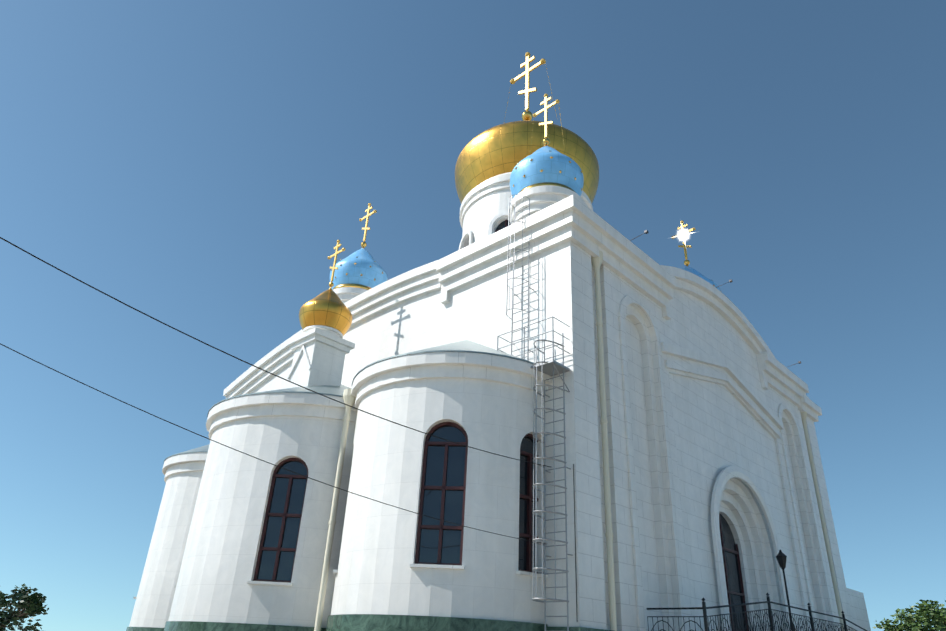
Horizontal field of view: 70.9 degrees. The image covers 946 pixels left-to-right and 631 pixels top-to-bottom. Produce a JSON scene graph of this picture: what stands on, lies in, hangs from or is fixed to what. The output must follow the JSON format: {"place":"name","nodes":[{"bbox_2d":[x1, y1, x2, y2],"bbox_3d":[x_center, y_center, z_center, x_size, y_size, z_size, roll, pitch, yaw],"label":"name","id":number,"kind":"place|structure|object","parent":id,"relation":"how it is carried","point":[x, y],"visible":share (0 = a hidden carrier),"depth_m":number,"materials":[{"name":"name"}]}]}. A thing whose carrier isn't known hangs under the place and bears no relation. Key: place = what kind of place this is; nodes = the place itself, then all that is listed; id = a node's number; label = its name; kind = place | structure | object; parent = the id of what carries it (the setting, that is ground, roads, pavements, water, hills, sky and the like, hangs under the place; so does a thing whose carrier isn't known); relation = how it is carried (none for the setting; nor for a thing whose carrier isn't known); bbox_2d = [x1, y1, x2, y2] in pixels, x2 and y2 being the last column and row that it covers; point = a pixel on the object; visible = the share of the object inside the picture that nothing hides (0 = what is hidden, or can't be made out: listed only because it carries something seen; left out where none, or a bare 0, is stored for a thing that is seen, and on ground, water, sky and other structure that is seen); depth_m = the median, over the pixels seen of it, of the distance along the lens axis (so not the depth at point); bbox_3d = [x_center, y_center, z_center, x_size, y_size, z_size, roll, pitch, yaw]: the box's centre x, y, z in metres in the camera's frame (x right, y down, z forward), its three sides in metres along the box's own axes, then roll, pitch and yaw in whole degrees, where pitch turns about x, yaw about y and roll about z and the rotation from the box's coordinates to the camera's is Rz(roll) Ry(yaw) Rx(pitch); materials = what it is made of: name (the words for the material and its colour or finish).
{"place":"outdoors","nodes":[
{"label":"outdoors","id":0,"kind":"place"},
{"bbox_2d":[126,627,163,630],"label":"plinth","id":1,"kind":"structure","parent":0,"point":[143,629],"depth_m":22.01,"materials":[{"name":"green stone"}]},
{"bbox_2d":[164,621,325,630],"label":"plinth","id":2,"kind":"structure","parent":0,"point":[192,626],"depth_m":16.80,"materials":[{"name":"green stone"}]},
{"bbox_2d":[326,614,546,630],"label":"plinth","id":3,"kind":"structure","parent":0,"point":[361,622],"depth_m":14.42,"materials":[{"name":"green stone"}]},
{"bbox_2d":[0,0,945,630],"label":"sky","id":4,"kind":"structure","parent":0,"point":[200,166],"materials":[{"name":"blue"}]},
{"label":"ground","id":5,"kind":"structure","parent":0,"visible":0},
{"bbox_2d":[0,583,48,630],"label":"tree","id":6,"kind":"object","parent":5,"relation":"on","point":[34,607],"depth_m":17.11,"materials":[{"name":"green plant"}]},
{"bbox_2d":[129,471,202,627],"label":"apse","id":7,"kind":"structure","parent":5,"relation":"on","point":[157,589],"depth_m":23.24,"materials":[{"name":"paint"}]},
{"bbox_2d":[162,452,207,482],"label":"cornice","id":8,"kind":"structure","parent":7,"relation":"attached to","point":[181,463],"depth_m":24.43,"materials":[{"name":"white paint"}]},
{"bbox_2d":[164,444,209,460],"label":"apse roof","id":9,"kind":"structure","parent":7,"relation":"on","point":[205,448],"depth_m":24.68,"materials":[{"name":"grey metal"}]},
{"bbox_2d":[168,416,355,627],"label":"apse","id":10,"kind":"structure","parent":5,"relation":"on","point":[218,566],"depth_m":18.22,"materials":[{"name":"white paint"}]},
{"bbox_2d":[174,581,292,587],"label":"apse sills","id":11,"kind":"structure","parent":10,"relation":"attached to","point":[271,583],"depth_m":17.12,"materials":[{"name":"white stone"}]},
{"bbox_2d":[207,384,351,416],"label":"apse roof","id":12,"kind":"structure","parent":10,"relation":"on","point":[332,390],"depth_m":20.10,"materials":[{"name":"white metal"}]},
{"bbox_2d":[253,458,307,582],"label":"apse frames","id":13,"kind":"structure","parent":10,"relation":"in","point":[284,515],"depth_m":18.13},
{"bbox_2d":[206,393,356,438],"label":"cornice","id":14,"kind":"structure","parent":10,"relation":"attached to","point":[274,404],"depth_m":19.37,"materials":[{"name":"white paint"}]},
{"bbox_2d":[287,325,354,396],"bbox_3d":[-5.292,1.804,22.558,1.640,2.600,1.640,-21,-36,39],"label":"turret","id":15,"kind":"object","parent":10,"relation":"on","point":[328,348],"visible":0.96,"depth_m":22.22,"materials":[{"name":"paint"}]},
{"bbox_2d":[287,344,311,378],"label":"molding","id":16,"kind":"structure","parent":15,"relation":"attached to","point":[304,351],"depth_m":22.32,"materials":[{"name":"white paint"}]},
{"bbox_2d":[299,289,352,335],"bbox_3d":[-5.189,-0.171,23.578,1.859,1.850,1.859,-21,-36,39],"label":"onion dome","id":17,"kind":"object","parent":15,"relation":"on","point":[328,308],"visible":0.83,"depth_m":22.77,"materials":[{"name":"gold metal"}]},
{"bbox_3d":[-5.141,-1.101,24.059,0.180,0.387,0.180,-21,-36,39],"label":"finial","id":18,"kind":"object","parent":17,"relation":"on","visible":0},
{"bbox_2d":[328,240,345,280],"bbox_3d":[-5.092,-2.045,24.547,1.034,1.800,0.133,-21,-36,39],"label":"cross","id":19,"kind":"object","parent":18,"relation":"attached to","point":[335,255],"visible":0.98,"depth_m":24.55,"materials":[{"name":"gold metal"}]},
{"bbox_2d":[314,389,355,630],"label":"downspout","id":20,"kind":"object","parent":10,"relation":"attached to","point":[349,398],"visible":0.94,"depth_m":17.91,"materials":[{"name":"beige"}]},
{"bbox_2d":[251,241,579,626],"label":"wall","id":21,"kind":"structure","parent":5,"relation":"on","point":[475,311],"depth_m":19.34,"materials":[{"name":"paint"}]},
{"bbox_2d":[223,260,441,398],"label":"cornice","id":22,"kind":"structure","parent":21,"relation":"attached to","point":[404,287],"depth_m":25.08,"materials":[{"name":"paint"}]},
{"bbox_2d":[331,378,544,623],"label":"apse","id":23,"kind":"structure","parent":21,"relation":"on","point":[376,574],"depth_m":15.86,"materials":[{"name":"white paint"}]},
{"bbox_2d":[333,564,547,577],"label":"window sills","id":24,"kind":"structure","parent":23,"relation":"attached to","point":[462,567],"depth_m":14.79,"materials":[{"name":"white stone"}]},
{"bbox_2d":[352,340,535,383],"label":"apse roof","id":25,"kind":"structure","parent":23,"relation":"on","point":[466,346],"depth_m":17.68,"materials":[{"name":"white metal"}]},
{"bbox_2d":[351,352,551,411],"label":"cornice","id":26,"kind":"structure","parent":23,"relation":"attached to","point":[464,365],"depth_m":17.07,"materials":[{"name":"white paint"}]},
{"bbox_2d":[415,422,537,572],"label":"window frames","id":27,"kind":"structure","parent":23,"relation":"in","point":[528,497],"depth_m":15.89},
{"bbox_2d":[506,194,533,362],"bbox_3d":[1.310,-0.955,19.495,0.680,5.960,0.730,-21,-36,39],"label":"ladder","id":28,"kind":"object","parent":21,"relation":"attached to","point":[513,278],"visible":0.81,"depth_m":19.55,"materials":[{"name":"silver metal"}]},
{"bbox_2d":[532,333,572,630],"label":"ladder","id":29,"kind":"object","parent":21,"relation":"attached to","point":[566,571],"visible":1,"depth_m":15.80,"materials":[{"name":"silver metal"}]},
{"bbox_2d":[0,343,545,543],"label":"wire","id":30,"kind":"object","parent":29,"relation":"attached to","point":[245,453],"visible":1,"depth_m":11.58,"materials":[{"name":"black"}]},
{"bbox_2d":[0,237,550,466],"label":"wire","id":31,"kind":"object","parent":29,"relation":"attached to","point":[242,360],"visible":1,"depth_m":11.65,"materials":[{"name":"black"}]},
{"bbox_2d":[497,316,570,391],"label":"ladder platform","id":32,"kind":"structure","parent":29,"relation":"attached to","point":[548,368],"depth_m":17.33,"materials":[{"name":"silver metal"}]},
{"bbox_2d":[573,464,577,621],"bbox_3d":[2.365,5.171,15.369,0.019,3.500,0.018,-21,-36,39],"label":"cable","id":33,"kind":"object","parent":21,"relation":"attached to","point":[575,542],"visible":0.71,"depth_m":15.30,"materials":[{"name":"black metal"}]},
{"bbox_2d":[546,627,580,630],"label":"plinth","id":34,"kind":"structure","parent":5,"relation":"on","point":[562,628],"depth_m":14.71,"materials":[{"name":"green stone"}]},
{"bbox_2d":[581,627,612,630],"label":"plinth","id":35,"kind":"structure","parent":5,"relation":"on","point":[587,629],"depth_m":14.67,"materials":[{"name":"green stone"}]},
{"bbox_2d":[570,240,854,630],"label":"side wall","id":36,"kind":"structure","parent":5,"relation":"on","point":[716,427],"depth_m":20.73,"materials":[{"name":"stone"}]},
{"bbox_2d":[436,195,675,307],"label":"cornice","id":37,"kind":"structure","parent":36,"relation":"attached to","point":[578,222],"depth_m":20.62,"materials":[{"name":"stone"}]},
{"bbox_2d":[630,230,800,366],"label":"floodlights","id":38,"kind":"object","parent":37,"relation":"on","point":[647,232],"visible":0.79,"depth_m":25.48,"materials":[{"name":"grey metal"}]},
{"bbox_2d":[591,250,616,630],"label":"downspout","id":39,"kind":"object","parent":36,"relation":"attached to","point":[596,262],"visible":0.85,"depth_m":17.30,"materials":[{"name":"beige metal"}]},
{"bbox_2d":[440,291,768,389],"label":"brackets","id":40,"kind":"object","parent":36,"relation":"attached to","point":[666,310],"visible":0.98,"depth_m":22.30,"materials":[{"name":"stone"}]},
{"bbox_2d":[618,295,687,630],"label":"arched molding","id":41,"kind":"structure","parent":36,"relation":"attached to","point":[626,301],"depth_m":18.64,"materials":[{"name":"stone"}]},
{"bbox_2d":[660,265,775,358],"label":"arched cornice","id":42,"kind":"structure","parent":36,"relation":"attached to","point":[721,303],"depth_m":26.05,"materials":[{"name":"paint"}]},
{"bbox_2d":[660,342,783,438],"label":"pediment bands","id":43,"kind":"object","parent":36,"relation":"attached to","point":[724,364],"visible":0.93,"depth_m":24.64,"materials":[{"name":"paint"}]},
{"bbox_2d":[719,515,748,630],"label":"door frame","id":44,"kind":"object","parent":36,"relation":"attached to","point":[724,549],"visible":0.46,"depth_m":22.51,"materials":[{"name":"brown wood"}]},
{"bbox_2d":[719,513,745,630],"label":"door glass","id":45,"kind":"object","parent":44,"relation":"in","point":[732,568],"visible":0.36,"depth_m":22.67,"materials":[{"name":"black glass"}]},
{"bbox_2d":[756,352,808,406],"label":"cornice","id":46,"kind":"structure","parent":36,"relation":"attached to","point":[784,381],"depth_m":28.73,"materials":[{"name":"paint"}]},
{"bbox_2d":[778,403,837,630],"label":"arched wall molding","id":47,"kind":"structure","parent":36,"relation":"attached to","point":[783,406],"depth_m":26.67,"materials":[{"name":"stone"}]},
{"bbox_2d":[798,395,821,421],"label":"cornice","id":48,"kind":"structure","parent":36,"relation":"attached to","point":[812,409],"depth_m":30.72,"materials":[{"name":"stone"}]},
{"bbox_2d":[800,411,843,629],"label":"downspout","id":49,"kind":"object","parent":36,"relation":"attached to","point":[823,524],"visible":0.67,"depth_m":28.28,"materials":[{"name":"beige"}]},
{"bbox_2d":[847,588,870,630],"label":"annex","id":50,"kind":"object","parent":5,"relation":"on","point":[858,608],"visible":0.2,"depth_m":29.09,"materials":[{"name":"paint"}]},
{"bbox_2d":[872,599,945,630],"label":"tree","id":51,"kind":"object","parent":5,"relation":"on","point":[934,613],"depth_m":34.55,"materials":[{"name":"green plant"}]},
{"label":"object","id":52,"kind":"object","parent":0,"visible":0},
{"bbox_2d":[333,287,366,302],"bbox_3d":[-6.043,1.344,32.477,2.980,5.000,2.980,-21,-36,39],"label":"drum","id":53,"kind":"object","parent":52,"relation":"on","point":[345,294],"visible":0.06,"depth_m":32.17,"materials":[{"name":"paint"}]},
{"bbox_2d":[332,284,370,289],"bbox_3d":[-5.926,-0.906,33.639,2.540,0.170,2.540,-21,-36,39],"label":"band","id":54,"kind":"object","parent":53,"relation":"on","point":[354,285],"visible":0.15,"depth_m":32.59,"materials":[{"name":"gold metal"}]},
{"bbox_2d":[330,248,387,288],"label":"dome","id":55,"kind":"structure","parent":53,"relation":"on","point":[363,259],"depth_m":32.95,"materials":[{"name":"blue metal"}]},
{"bbox_2d":[361,240,366,247],"bbox_3d":[-5.779,-3.709,35.087,0.320,0.688,0.320,-21,-36,39],"label":"finial","id":56,"kind":"object","parent":55,"relation":"on","point":[363,244],"visible":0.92,"depth_m":35.00,"materials":[{"name":"gold metal"}]},
{"bbox_2d":[359,203,376,240],"bbox_3d":[-5.709,-5.059,35.784,1.410,2.453,0.181,-21,-36,39],"label":"cross","id":57,"kind":"object","parent":56,"relation":"attached to","point":[366,217],"visible":0.98,"depth_m":35.80,"materials":[{"name":"gold metal"}]},
{"bbox_2d":[459,172,592,247],"bbox_3d":[2.655,-0.893,33.921,7.240,11.100,7.240,-21,-36,39],"label":"drum","id":58,"kind":"object","parent":52,"relation":"on","point":[484,203],"visible":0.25,"depth_m":33.44,"materials":[{"name":"paint"}]},
{"bbox_2d":[459,212,507,249],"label":"drum hoods","id":59,"kind":"object","parent":58,"relation":"attached to","point":[491,223],"visible":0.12,"depth_m":32.46,"materials":[{"name":"paint"}]},
{"bbox_2d":[468,220,511,244],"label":"arched window","id":60,"kind":"structure","parent":58,"relation":"in","point":[501,225],"depth_m":32.54,"materials":[{"name":"black glass"}]},
{"bbox_2d":[455,120,598,203],"bbox_3d":[3.054,-8.525,37.864,8.097,6.200,8.097,-21,-36,39],"label":"onion dome","id":61,"kind":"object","parent":58,"relation":"on","point":[496,150],"visible":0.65,"depth_m":34.27,"materials":[{"name":"gold metal"}]},
{"bbox_2d":[521,109,532,120],"bbox_3d":[3.224,-11.792,39.551,0.680,1.462,0.680,-21,-36,39],"label":"finial","id":62,"kind":"object","parent":61,"relation":"on","point":[527,115],"visible":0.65,"depth_m":39.34,"materials":[{"name":"gold metal"}]},
{"bbox_2d":[510,52,545,109],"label":"cross","id":63,"kind":"object","parent":62,"relation":"on","point":[527,91],"visible":1,"depth_m":40.95,"materials":[{"name":"gold metal"}]},
{"bbox_2d":[504,63,563,152],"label":"guy chains","id":64,"kind":"object","parent":63,"relation":"attached to","point":[533,120],"visible":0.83,"depth_m":33.15,"materials":[{"name":"gold metal"}]},
{"bbox_2d":[508,185,584,223],"bbox_3d":[2.771,-2.106,24.906,2.980,5.000,2.980,-21,-36,39],"label":"drum","id":65,"kind":"object","parent":52,"relation":"on","point":[543,197],"visible":0.17,"depth_m":24.67,"materials":[{"name":"paint"}]},
{"bbox_2d":[510,146,583,197],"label":"dome","id":66,"kind":"structure","parent":65,"relation":"on","point":[528,168],"depth_m":25.37,"materials":[{"name":"blue metal"}]},
{"bbox_2d":[542,137,549,145],"bbox_3d":[3.034,-7.160,27.517,0.320,0.688,0.320,-21,-36,39],"label":"finial","id":67,"kind":"object","parent":66,"relation":"on","point":[546,141],"visible":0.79,"depth_m":27.43,"materials":[{"name":"gold metal"}]},
{"bbox_2d":[533,94,559,136],"bbox_3d":[3.105,-8.509,28.214,1.410,2.453,0.181,-21,-36,39],"label":"cross","id":68,"kind":"object","parent":67,"relation":"attached to","point":[546,123],"visible":0.98,"depth_m":28.25,"materials":[{"name":"gold metal"}]},
{"bbox_2d":[509,155,583,190],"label":"stars","id":69,"kind":"object","parent":66,"relation":"attached to","point":[551,157],"visible":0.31,"depth_m":25.43,"materials":[{"name":"gold metal"}]},
{"bbox_2d":[519,182,575,192],"bbox_3d":[2.888,-4.356,26.069,2.540,0.170,2.540,-21,-36,39],"label":"band","id":70,"kind":"object","parent":65,"relation":"on","point":[547,183],"visible":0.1,"depth_m":25.04,"materials":[{"name":"gold metal"}]},
{"bbox_3d":[11.071,2.285,32.569,2.980,5.000,2.980,-21,-36,39],"label":"drum","id":71,"kind":"object","parent":52,"relation":"on","visible":0},
{"bbox_2d":[683,266,720,290],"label":"dome","id":72,"kind":"structure","parent":71,"relation":"on","point":[691,270],"depth_m":33.74,"materials":[{"name":"blue metal"}]},
{"bbox_2d":[684,258,689,265],"bbox_3d":[11.335,-2.769,35.179,0.320,0.688,0.320,-21,-36,39],"label":"finial","id":73,"kind":"object","parent":72,"relation":"on","point":[686,262],"visible":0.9,"depth_m":35.09,"materials":[{"name":"gold metal"}]},
{"bbox_2d":[671,221,695,258],"bbox_3d":[11.405,-4.118,35.876,1.410,2.453,0.181,-21,-36,39],"label":"cross","id":74,"kind":"object","parent":73,"relation":"on","point":[684,245],"visible":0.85,"depth_m":35.84,"materials":[{"name":"gold metal"}]},
{"bbox_3d":[9.498,11.123,19.464,1.630,2.550,13.800,-21,-36,39],"label":"porch","id":75,"kind":"object","parent":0,"visible":0},
{"bbox_2d":[711,466,789,630],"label":"door archway trim","id":76,"kind":"structure","parent":75,"relation":"on","point":[725,475],"depth_m":21.69,"materials":[{"name":"paint"}]},
{"bbox_2d":[647,593,866,630],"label":"railing","id":77,"kind":"object","parent":75,"relation":"on","point":[752,626],"visible":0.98,"depth_m":17.56,"materials":[{"name":"black metal"}]},
{"bbox_2d":[776,550,794,630],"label":"lamp post","id":78,"kind":"object","parent":75,"relation":"on","point":[781,557],"visible":0.94,"depth_m":19.49,"materials":[{"name":"black metal"}]}
]}

